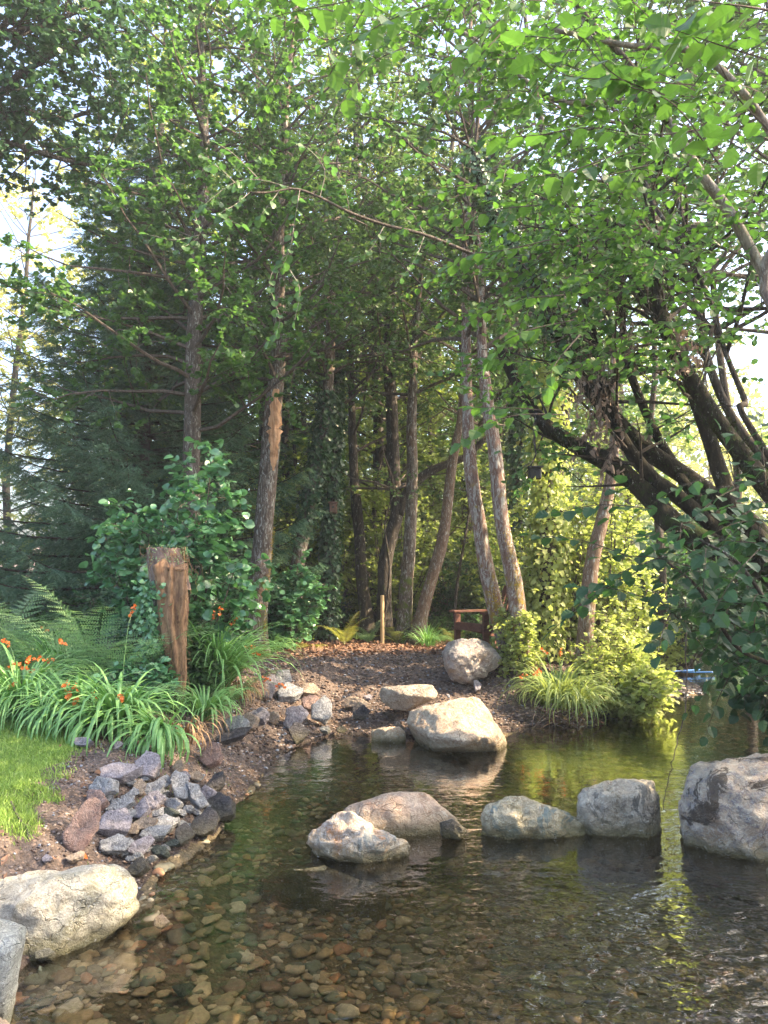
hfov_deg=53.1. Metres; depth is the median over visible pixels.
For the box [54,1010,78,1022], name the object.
pebble
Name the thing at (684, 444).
woodland tree
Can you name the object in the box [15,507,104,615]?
understory shrub
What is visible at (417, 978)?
pebble
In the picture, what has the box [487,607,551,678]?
leafy herb
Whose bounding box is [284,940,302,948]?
pebble
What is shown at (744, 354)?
sky
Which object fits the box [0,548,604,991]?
ground
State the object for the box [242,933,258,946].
pebble
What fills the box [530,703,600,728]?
exposed roots
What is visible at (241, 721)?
slate rock
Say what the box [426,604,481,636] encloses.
leafy herb
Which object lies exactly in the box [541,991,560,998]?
pebble
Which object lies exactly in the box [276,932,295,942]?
pebble
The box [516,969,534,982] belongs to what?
pebble
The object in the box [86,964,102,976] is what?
pebble
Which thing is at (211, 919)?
pebble
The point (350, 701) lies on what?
slate rock
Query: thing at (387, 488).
sapling
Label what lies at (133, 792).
slate rock
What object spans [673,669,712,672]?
garden hose
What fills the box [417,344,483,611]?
alder tree
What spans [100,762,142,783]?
slate rock
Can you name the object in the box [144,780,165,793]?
slate rock
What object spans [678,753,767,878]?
boulder
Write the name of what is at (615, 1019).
pebble
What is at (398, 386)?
woodland tree
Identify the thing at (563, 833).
boulder
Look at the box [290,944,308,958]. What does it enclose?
pebble
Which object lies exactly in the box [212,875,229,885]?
pebble
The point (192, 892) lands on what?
pebble
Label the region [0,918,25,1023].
boulder
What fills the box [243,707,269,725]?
slate rock
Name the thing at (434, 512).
understory shrub
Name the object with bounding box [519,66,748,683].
alder tree
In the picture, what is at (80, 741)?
slate rock
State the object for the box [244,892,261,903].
pebble
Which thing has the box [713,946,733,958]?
pebble
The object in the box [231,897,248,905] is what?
pebble
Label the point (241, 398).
alder tree
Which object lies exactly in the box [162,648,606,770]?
gravel
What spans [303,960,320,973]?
pebble
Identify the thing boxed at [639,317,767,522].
field tree
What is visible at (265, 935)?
pebble
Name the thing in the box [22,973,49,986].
pebble
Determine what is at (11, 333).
field tree
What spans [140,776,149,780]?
slate rock
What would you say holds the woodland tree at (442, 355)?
on the ground at (20, 860)
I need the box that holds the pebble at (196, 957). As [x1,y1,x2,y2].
[190,954,201,962]
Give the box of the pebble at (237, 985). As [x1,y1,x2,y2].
[221,978,245,993]
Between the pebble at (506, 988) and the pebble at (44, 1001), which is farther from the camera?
the pebble at (506, 988)
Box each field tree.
[0,117,111,564]
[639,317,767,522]
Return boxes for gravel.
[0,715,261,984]
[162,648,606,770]
[573,647,702,695]
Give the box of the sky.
[0,0,767,547]
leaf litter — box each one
[0,658,554,877]
[22,604,595,640]
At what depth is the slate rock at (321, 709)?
8.60 m
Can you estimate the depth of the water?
7.19 m
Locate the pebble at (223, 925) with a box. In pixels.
[211,919,231,931]
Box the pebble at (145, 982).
[140,971,161,986]
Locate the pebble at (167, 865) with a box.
[153,862,175,871]
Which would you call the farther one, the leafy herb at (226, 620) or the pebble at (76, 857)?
the leafy herb at (226, 620)
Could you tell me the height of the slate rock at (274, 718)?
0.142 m
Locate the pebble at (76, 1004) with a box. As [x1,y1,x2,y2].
[52,997,83,1020]
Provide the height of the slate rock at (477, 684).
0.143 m
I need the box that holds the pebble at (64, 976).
[54,967,74,983]
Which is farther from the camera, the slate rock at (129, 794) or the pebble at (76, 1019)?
the slate rock at (129, 794)
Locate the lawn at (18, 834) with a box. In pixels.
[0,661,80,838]
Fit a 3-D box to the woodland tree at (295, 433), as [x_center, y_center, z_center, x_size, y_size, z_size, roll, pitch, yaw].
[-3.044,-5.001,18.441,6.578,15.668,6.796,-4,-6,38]
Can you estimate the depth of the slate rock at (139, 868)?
4.36 m
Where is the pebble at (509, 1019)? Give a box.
[499,1015,514,1023]
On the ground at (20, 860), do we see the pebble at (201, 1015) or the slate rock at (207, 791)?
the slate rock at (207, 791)
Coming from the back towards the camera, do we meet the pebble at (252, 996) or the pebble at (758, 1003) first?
the pebble at (758, 1003)
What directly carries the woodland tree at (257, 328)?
on the ground at (20, 860)
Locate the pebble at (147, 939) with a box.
[133,933,156,942]
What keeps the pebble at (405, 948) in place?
on the stream bed
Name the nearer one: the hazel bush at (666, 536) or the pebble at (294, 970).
the pebble at (294, 970)
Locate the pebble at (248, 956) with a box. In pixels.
[239,949,254,963]
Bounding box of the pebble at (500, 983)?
[491,975,509,985]
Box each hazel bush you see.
[606,521,726,628]
[612,510,704,585]
[624,521,733,669]
[642,534,709,640]
[680,519,767,665]
[694,513,767,709]
[713,603,767,746]
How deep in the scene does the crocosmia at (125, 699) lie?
6.14 m
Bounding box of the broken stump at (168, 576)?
[127,543,203,711]
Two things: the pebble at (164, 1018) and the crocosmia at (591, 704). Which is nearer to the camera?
the pebble at (164, 1018)
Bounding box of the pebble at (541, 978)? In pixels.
[528,974,547,988]
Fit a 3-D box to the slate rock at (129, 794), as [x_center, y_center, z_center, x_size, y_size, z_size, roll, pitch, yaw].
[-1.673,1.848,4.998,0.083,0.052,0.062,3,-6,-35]
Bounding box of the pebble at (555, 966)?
[544,963,560,973]
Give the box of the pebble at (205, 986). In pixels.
[192,981,212,999]
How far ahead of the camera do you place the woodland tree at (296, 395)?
28.56 m
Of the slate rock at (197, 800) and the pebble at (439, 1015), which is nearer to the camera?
the pebble at (439, 1015)
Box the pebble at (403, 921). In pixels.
[394,915,412,927]
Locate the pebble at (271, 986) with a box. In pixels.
[260,980,282,993]
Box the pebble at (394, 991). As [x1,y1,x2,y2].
[385,984,403,999]
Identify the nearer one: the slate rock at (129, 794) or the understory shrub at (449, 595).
the slate rock at (129, 794)
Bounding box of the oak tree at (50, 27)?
[0,0,167,243]
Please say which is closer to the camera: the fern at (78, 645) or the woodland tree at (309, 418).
the fern at (78, 645)
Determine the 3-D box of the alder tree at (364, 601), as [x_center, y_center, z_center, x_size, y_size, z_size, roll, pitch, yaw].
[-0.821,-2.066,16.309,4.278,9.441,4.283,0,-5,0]
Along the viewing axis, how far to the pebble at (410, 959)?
4.10 m
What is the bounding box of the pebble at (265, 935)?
[258,929,275,940]
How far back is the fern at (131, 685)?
6.87 m
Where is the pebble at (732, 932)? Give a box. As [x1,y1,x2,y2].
[727,929,744,940]
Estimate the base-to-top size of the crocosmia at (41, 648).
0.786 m
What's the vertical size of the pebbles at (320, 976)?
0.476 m
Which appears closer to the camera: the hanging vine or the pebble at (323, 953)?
the pebble at (323, 953)
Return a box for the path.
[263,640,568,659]
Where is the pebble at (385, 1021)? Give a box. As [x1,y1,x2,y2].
[378,1018,389,1023]
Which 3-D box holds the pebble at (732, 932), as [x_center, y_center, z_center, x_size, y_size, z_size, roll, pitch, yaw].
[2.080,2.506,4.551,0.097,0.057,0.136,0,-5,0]
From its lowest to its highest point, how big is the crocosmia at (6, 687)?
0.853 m
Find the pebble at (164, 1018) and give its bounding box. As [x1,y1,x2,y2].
[151,1013,176,1023]
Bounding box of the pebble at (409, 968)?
[399,966,420,975]
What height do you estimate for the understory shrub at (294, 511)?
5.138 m
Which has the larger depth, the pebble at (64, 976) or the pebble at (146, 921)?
the pebble at (146, 921)
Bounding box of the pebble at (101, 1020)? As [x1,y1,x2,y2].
[86,1017,108,1023]
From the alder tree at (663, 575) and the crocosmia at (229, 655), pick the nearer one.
the crocosmia at (229, 655)
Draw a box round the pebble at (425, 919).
[419,914,430,925]
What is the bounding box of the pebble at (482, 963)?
[466,956,487,969]
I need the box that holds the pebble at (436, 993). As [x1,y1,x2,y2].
[423,988,443,1003]
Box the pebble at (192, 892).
[188,887,203,898]
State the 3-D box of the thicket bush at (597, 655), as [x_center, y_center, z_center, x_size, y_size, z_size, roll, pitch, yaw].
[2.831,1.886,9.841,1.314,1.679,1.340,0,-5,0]
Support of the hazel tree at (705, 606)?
on the ground at (20, 860)
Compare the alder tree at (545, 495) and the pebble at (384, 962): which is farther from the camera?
the alder tree at (545, 495)
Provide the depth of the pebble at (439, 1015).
3.64 m
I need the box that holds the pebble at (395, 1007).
[381,1003,398,1012]
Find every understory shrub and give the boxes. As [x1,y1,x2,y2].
[0,524,44,619]
[0,556,26,628]
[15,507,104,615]
[48,516,122,613]
[114,433,250,545]
[201,456,313,629]
[237,523,317,614]
[245,442,399,620]
[246,448,353,567]
[313,534,392,624]
[315,458,453,627]
[348,447,454,566]
[367,540,455,618]
[392,439,508,626]
[394,527,456,588]
[418,556,499,624]
[445,531,506,616]
[451,449,581,581]
[453,474,578,613]
[595,555,695,638]
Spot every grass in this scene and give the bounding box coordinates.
[0,615,80,684]
[1,739,230,874]
[305,627,603,646]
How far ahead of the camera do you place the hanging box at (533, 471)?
10.61 m
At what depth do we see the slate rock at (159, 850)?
4.64 m
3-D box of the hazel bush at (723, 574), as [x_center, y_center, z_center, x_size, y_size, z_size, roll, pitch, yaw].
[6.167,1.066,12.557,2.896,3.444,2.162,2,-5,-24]
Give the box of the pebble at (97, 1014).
[93,1011,103,1018]
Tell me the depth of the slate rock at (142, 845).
4.56 m
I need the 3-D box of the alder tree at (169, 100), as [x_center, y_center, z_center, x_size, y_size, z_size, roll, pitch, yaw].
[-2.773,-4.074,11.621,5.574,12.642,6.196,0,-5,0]
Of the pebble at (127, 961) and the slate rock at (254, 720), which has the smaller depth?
the pebble at (127, 961)
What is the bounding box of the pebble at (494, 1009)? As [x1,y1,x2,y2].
[487,999,503,1018]
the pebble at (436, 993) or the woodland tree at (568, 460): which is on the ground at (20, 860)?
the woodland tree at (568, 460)
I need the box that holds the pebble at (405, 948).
[393,944,414,953]
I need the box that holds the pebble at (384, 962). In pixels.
[375,959,394,972]
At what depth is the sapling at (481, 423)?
14.94 m
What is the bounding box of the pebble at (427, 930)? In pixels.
[414,926,434,934]
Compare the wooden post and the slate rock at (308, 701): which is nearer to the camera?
the slate rock at (308, 701)
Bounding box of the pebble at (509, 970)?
[499,964,521,980]
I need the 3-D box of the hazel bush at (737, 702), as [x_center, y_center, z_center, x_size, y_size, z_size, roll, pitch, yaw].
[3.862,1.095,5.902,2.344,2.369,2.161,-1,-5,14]
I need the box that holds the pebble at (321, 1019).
[314,1014,330,1022]
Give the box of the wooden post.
[380,595,383,642]
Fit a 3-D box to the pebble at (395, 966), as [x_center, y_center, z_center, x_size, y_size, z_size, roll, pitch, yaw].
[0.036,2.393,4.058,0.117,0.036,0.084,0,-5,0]
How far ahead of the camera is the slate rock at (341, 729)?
8.38 m
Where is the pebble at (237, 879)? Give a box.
[232,876,244,883]
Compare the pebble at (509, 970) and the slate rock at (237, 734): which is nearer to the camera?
the pebble at (509, 970)
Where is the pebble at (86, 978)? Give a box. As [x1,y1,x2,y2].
[80,972,92,984]
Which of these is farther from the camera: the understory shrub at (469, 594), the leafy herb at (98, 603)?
the understory shrub at (469, 594)
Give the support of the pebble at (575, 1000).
on the stream bed
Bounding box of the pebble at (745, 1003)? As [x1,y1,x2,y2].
[730,994,750,1010]
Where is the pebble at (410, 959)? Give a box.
[401,953,424,968]
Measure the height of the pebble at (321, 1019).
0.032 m
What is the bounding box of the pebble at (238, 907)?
[229,901,245,913]
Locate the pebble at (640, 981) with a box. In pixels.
[625,971,644,984]
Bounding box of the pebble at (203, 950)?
[197,943,208,960]
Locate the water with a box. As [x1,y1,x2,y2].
[166,638,767,1023]
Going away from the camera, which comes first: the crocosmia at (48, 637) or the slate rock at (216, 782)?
the slate rock at (216, 782)
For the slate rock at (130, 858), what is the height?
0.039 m
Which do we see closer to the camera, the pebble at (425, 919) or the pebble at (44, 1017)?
the pebble at (44, 1017)
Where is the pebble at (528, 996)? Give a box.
[515,991,540,1000]
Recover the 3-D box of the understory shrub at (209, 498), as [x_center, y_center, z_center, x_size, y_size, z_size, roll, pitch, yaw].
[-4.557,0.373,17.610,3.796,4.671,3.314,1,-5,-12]
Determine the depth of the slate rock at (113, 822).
4.67 m
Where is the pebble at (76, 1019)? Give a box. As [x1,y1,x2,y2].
[65,1015,86,1023]
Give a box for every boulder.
[0,864,138,965]
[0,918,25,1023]
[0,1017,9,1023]
[259,863,385,921]
[306,811,410,887]
[343,791,466,860]
[371,726,405,749]
[379,684,437,710]
[407,697,506,761]
[442,638,501,684]
[480,796,594,862]
[576,778,661,861]
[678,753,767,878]
[765,868,767,910]
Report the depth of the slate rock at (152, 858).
4.56 m
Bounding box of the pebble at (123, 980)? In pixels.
[113,974,131,987]
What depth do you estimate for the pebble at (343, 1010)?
3.55 m
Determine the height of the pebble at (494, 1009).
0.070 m
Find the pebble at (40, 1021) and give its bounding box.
[28,1018,43,1023]
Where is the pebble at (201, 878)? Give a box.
[197,874,211,886]
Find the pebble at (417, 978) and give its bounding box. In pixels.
[409,971,426,985]
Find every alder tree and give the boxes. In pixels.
[0,0,383,611]
[88,0,449,657]
[170,244,301,599]
[215,0,457,642]
[220,157,437,642]
[244,305,372,563]
[249,393,313,576]
[257,201,446,633]
[285,0,502,640]
[295,133,537,643]
[312,0,618,671]
[317,168,554,644]
[337,0,619,681]
[402,218,598,576]
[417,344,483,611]
[452,223,640,663]
[489,315,647,639]
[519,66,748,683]
[536,1,742,675]
[564,0,767,621]
[575,0,767,333]
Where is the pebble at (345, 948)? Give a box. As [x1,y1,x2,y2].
[333,941,352,955]
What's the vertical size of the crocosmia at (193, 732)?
0.396 m
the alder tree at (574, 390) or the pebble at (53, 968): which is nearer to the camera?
the pebble at (53, 968)
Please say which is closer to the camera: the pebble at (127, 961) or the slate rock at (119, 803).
the pebble at (127, 961)
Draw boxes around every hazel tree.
[203,0,767,455]
[518,412,767,745]
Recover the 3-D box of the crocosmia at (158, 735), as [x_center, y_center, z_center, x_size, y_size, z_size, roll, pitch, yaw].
[-1.787,1.693,5.762,0.734,0.482,0.462,3,-5,-32]
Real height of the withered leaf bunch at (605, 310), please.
0.542 m
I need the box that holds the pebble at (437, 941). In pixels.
[422,935,443,948]
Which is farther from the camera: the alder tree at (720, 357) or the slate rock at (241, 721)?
the alder tree at (720, 357)
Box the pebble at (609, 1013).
[605,1010,621,1023]
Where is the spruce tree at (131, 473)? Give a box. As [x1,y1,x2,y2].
[0,116,331,634]
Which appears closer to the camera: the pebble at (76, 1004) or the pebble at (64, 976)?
the pebble at (76, 1004)
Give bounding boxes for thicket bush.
[486,481,622,658]
[556,463,671,662]
[564,596,655,712]
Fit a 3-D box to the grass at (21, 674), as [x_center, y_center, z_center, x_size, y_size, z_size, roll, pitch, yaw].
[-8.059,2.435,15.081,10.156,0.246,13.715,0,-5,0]
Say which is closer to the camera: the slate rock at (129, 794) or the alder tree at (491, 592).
the slate rock at (129, 794)
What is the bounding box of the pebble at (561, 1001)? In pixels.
[545,997,564,1007]
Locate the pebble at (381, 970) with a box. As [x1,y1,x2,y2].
[370,962,391,978]
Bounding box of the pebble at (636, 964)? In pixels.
[619,957,647,973]
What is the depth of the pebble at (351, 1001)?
3.63 m
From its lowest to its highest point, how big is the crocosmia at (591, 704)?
0.633 m
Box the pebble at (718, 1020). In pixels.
[704,1012,724,1023]
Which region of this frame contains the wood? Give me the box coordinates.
[89,351,767,557]
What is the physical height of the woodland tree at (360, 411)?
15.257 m
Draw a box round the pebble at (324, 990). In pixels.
[317,985,339,994]
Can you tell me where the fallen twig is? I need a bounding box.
[10,801,29,840]
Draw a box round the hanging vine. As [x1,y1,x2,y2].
[663,599,687,809]
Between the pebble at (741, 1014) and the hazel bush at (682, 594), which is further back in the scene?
the hazel bush at (682, 594)
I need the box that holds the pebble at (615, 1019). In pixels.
[600,1015,621,1023]
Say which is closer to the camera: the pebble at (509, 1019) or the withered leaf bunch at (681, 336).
the pebble at (509, 1019)
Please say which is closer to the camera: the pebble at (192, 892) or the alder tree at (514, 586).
the pebble at (192, 892)
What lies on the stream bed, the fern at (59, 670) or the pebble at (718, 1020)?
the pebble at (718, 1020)
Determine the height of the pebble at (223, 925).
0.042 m
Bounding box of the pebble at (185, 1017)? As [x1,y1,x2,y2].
[173,1010,193,1023]
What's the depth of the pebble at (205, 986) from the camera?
3.59 m
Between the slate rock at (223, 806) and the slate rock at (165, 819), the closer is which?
the slate rock at (165, 819)
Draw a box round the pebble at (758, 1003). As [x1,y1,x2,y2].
[745,996,762,1011]
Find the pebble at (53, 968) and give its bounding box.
[43,964,63,980]
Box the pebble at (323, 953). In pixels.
[314,947,333,960]
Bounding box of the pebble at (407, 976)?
[395,969,409,980]
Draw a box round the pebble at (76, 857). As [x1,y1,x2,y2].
[65,850,84,863]
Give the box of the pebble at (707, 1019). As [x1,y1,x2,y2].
[701,1016,725,1023]
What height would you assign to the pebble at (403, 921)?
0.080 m
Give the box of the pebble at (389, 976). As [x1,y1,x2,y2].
[386,966,393,979]
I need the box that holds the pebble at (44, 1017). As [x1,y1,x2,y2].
[28,1015,49,1020]
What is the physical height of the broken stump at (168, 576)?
1.750 m
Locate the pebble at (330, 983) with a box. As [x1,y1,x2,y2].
[324,971,337,985]
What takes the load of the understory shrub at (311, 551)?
on the ground at (20, 860)
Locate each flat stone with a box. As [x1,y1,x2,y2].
[164,958,177,964]
[172,983,193,997]
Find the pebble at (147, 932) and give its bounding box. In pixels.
[137,926,160,938]
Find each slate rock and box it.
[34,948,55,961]
[42,854,52,861]
[62,797,100,851]
[74,737,93,746]
[87,789,109,810]
[88,776,118,796]
[96,807,131,836]
[98,833,133,854]
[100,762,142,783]
[106,795,113,801]
[109,797,135,809]
[114,741,122,748]
[120,792,132,798]
[125,780,136,786]
[125,856,135,860]
[126,834,154,854]
[128,808,136,816]
[128,823,138,833]
[128,858,150,876]
[129,790,135,798]
[133,779,146,796]
[133,817,157,829]
[133,852,143,859]
[134,796,150,818]
[135,750,161,778]
[139,825,171,841]
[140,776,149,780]
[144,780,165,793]
[146,791,166,809]
[147,855,158,862]
[151,844,170,857]
[152,810,161,817]
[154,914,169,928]
[155,774,170,786]
[156,814,177,833]
[161,789,169,794]
[164,798,183,808]
[164,807,179,817]
[165,839,179,846]
[170,770,188,801]
[173,758,184,771]
[175,822,195,846]
[177,809,186,816]
[182,771,190,780]
[183,805,195,813]
[187,782,208,809]
[189,770,202,780]
[190,807,219,836]
[193,808,201,815]
[199,741,222,768]
[200,785,216,807]
[206,771,225,791]
[207,791,235,822]
[215,727,251,744]
[225,715,249,731]
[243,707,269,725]
[245,712,260,730]
[265,675,276,700]
[268,711,279,724]
[275,670,291,687]
[277,681,303,702]
[283,705,308,728]
[288,722,309,745]
[301,695,318,712]
[302,683,319,696]
[311,695,331,724]
[319,726,330,733]
[336,725,347,732]
[340,696,371,707]
[352,703,370,719]
[364,694,371,700]
[392,721,403,729]
[473,680,481,691]
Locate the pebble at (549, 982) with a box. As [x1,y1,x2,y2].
[542,978,552,986]
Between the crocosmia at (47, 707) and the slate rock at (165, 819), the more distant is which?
the crocosmia at (47, 707)
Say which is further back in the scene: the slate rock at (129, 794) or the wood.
the wood
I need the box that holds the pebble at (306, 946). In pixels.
[293,943,309,950]
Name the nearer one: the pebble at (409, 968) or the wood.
the pebble at (409, 968)
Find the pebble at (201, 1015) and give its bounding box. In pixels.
[186,1004,210,1023]
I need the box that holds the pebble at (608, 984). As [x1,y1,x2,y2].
[599,979,619,992]
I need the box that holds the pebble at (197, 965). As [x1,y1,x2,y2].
[186,960,206,971]
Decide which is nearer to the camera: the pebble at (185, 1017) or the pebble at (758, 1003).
the pebble at (185, 1017)
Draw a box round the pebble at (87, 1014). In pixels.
[75,1009,93,1022]
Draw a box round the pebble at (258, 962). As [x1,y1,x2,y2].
[246,956,265,969]
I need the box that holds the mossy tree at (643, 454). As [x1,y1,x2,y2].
[139,0,767,587]
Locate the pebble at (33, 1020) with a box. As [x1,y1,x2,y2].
[30,1018,52,1023]
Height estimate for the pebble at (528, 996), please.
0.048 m
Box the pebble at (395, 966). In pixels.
[386,959,400,970]
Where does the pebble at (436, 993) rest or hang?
on the stream bed
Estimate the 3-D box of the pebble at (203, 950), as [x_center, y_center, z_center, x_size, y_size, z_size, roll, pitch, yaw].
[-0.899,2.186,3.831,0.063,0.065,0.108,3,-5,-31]
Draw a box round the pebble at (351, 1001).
[336,999,355,1005]
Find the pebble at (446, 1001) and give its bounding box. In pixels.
[438,992,453,1007]
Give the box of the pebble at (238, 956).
[226,952,242,962]
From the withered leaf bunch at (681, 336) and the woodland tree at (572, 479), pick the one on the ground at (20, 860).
the woodland tree at (572, 479)
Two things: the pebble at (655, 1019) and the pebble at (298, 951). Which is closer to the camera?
the pebble at (655, 1019)
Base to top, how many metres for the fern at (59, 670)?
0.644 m
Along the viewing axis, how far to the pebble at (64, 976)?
3.42 m
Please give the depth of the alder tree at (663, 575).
13.48 m
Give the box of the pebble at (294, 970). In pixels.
[286,965,304,976]
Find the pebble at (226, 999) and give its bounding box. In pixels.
[215,993,235,1007]
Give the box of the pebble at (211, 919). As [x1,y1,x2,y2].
[201,914,222,924]
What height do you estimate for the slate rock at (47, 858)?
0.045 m
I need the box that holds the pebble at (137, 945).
[125,940,146,952]
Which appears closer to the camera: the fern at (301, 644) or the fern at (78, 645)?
the fern at (78, 645)
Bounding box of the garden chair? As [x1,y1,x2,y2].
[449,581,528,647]
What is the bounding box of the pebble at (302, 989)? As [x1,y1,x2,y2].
[287,981,312,997]
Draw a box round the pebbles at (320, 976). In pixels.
[11,718,767,1023]
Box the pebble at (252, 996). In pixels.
[246,991,265,1002]
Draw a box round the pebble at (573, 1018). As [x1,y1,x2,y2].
[563,1010,581,1023]
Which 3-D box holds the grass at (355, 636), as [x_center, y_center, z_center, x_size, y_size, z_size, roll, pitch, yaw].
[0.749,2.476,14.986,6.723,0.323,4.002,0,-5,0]
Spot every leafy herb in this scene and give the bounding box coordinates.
[0,594,70,642]
[27,586,114,640]
[67,587,144,651]
[71,617,157,688]
[93,645,182,714]
[157,622,230,697]
[211,609,258,654]
[239,612,315,642]
[306,595,358,630]
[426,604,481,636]
[438,613,492,642]
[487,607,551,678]
[620,615,699,672]
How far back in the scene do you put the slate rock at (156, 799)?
5.11 m
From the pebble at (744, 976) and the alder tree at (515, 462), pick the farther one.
the alder tree at (515, 462)
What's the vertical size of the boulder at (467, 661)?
0.612 m
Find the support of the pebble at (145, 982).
on the stream bed
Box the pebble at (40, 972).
[37,966,51,981]
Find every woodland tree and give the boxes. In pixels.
[0,0,268,564]
[0,81,225,561]
[83,0,384,559]
[151,77,401,610]
[152,146,317,530]
[158,106,325,509]
[179,120,406,567]
[249,260,367,565]
[250,263,372,507]
[256,0,504,596]
[259,37,487,624]
[298,93,492,556]
[298,258,424,536]
[338,184,458,591]
[344,33,580,589]
[358,241,488,608]
[362,253,473,518]
[371,299,478,529]
[400,0,694,552]
[418,170,598,525]
[419,140,624,575]
[423,146,542,534]
[440,172,597,519]
[534,132,714,579]
[564,172,686,569]
[564,303,665,541]
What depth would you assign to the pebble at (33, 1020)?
3.08 m
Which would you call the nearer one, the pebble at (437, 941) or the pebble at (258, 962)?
the pebble at (258, 962)
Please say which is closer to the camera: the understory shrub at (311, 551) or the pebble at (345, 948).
the pebble at (345, 948)
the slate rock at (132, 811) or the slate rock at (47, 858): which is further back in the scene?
the slate rock at (132, 811)
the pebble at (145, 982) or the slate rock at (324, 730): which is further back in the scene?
the slate rock at (324, 730)
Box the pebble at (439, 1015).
[424,1007,443,1023]
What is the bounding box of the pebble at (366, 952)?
[363,948,374,955]
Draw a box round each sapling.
[326,438,463,640]
[396,369,524,635]
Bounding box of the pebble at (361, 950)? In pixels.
[356,947,372,956]
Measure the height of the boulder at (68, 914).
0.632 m
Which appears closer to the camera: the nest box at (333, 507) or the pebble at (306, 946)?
the pebble at (306, 946)
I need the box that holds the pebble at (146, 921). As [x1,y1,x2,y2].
[137,910,161,927]
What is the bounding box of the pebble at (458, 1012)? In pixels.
[444,1005,464,1018]
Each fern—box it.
[0,576,199,681]
[0,584,99,674]
[0,627,95,686]
[13,647,185,701]
[44,621,224,672]
[82,663,192,698]
[186,669,289,719]
[296,643,325,648]
[317,611,367,643]
[345,620,387,642]
[374,627,420,642]
[436,628,468,641]
[560,685,637,712]
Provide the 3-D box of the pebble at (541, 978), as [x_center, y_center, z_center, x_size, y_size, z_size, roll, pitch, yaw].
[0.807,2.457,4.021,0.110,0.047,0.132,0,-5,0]
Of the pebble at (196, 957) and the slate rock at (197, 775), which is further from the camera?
the slate rock at (197, 775)
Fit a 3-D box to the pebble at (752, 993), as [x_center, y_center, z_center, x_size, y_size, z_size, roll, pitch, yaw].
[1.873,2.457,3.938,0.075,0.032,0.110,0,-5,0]
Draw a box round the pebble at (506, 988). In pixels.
[494,984,511,991]
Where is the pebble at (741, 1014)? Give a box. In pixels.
[736,1009,749,1020]
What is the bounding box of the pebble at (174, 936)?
[166,928,191,945]
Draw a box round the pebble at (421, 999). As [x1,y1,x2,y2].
[407,993,429,1011]
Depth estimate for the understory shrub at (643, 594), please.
15.38 m
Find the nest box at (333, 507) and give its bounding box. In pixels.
[328,502,337,512]
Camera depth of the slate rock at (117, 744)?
5.63 m
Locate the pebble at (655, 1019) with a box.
[640,1016,665,1023]
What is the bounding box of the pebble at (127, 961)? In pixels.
[112,952,139,970]
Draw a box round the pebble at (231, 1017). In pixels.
[216,1010,245,1023]
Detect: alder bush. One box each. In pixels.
[78,436,279,659]
[267,548,336,649]
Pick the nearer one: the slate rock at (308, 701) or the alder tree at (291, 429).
the slate rock at (308, 701)
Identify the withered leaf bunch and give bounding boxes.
[572,416,602,461]
[573,343,598,418]
[591,360,623,444]
[598,282,618,338]
[598,439,624,482]
[615,317,640,379]
[670,324,703,376]
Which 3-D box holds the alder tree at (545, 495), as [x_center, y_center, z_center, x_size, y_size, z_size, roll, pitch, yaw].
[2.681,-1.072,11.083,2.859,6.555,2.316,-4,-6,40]
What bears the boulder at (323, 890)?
on the stream bed
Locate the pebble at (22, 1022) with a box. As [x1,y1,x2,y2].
[16,1020,30,1023]
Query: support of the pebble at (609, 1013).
on the stream bed
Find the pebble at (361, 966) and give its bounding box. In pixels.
[357,963,375,975]
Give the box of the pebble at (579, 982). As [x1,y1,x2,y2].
[563,975,591,989]
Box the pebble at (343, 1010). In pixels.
[334,1003,359,1018]
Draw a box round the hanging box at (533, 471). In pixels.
[527,466,543,479]
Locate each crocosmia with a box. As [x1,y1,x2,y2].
[0,624,55,661]
[0,630,68,676]
[0,638,108,732]
[0,638,152,739]
[1,620,93,686]
[18,618,81,651]
[41,604,197,755]
[90,706,200,770]
[120,606,304,700]
[134,708,228,750]
[159,674,261,730]
[222,677,268,706]
[269,631,300,651]
[394,621,452,646]
[489,647,619,722]
[530,667,635,730]
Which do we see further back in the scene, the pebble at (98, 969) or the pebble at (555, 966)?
the pebble at (555, 966)
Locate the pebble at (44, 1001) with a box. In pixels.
[35,995,55,1007]
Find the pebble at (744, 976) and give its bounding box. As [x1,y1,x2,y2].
[733,967,754,981]
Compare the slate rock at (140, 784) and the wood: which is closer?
the slate rock at (140, 784)
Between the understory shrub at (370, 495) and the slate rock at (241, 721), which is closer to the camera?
the slate rock at (241, 721)
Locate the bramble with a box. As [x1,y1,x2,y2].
[587,655,684,723]
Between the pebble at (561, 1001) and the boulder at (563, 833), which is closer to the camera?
the pebble at (561, 1001)
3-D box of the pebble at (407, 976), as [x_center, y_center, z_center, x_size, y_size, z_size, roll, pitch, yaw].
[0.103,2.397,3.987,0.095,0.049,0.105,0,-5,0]
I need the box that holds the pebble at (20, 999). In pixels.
[14,992,29,1006]
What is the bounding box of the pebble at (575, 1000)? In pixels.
[564,995,586,1005]
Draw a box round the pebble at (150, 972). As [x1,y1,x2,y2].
[140,967,165,982]
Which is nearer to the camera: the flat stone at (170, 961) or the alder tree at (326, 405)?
the flat stone at (170, 961)
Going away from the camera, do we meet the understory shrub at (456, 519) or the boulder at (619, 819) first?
the boulder at (619, 819)
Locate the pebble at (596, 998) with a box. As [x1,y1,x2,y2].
[590,991,606,1001]
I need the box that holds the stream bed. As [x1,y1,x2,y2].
[14,694,767,1023]
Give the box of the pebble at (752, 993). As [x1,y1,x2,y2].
[742,986,758,995]
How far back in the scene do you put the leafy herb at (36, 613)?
11.93 m

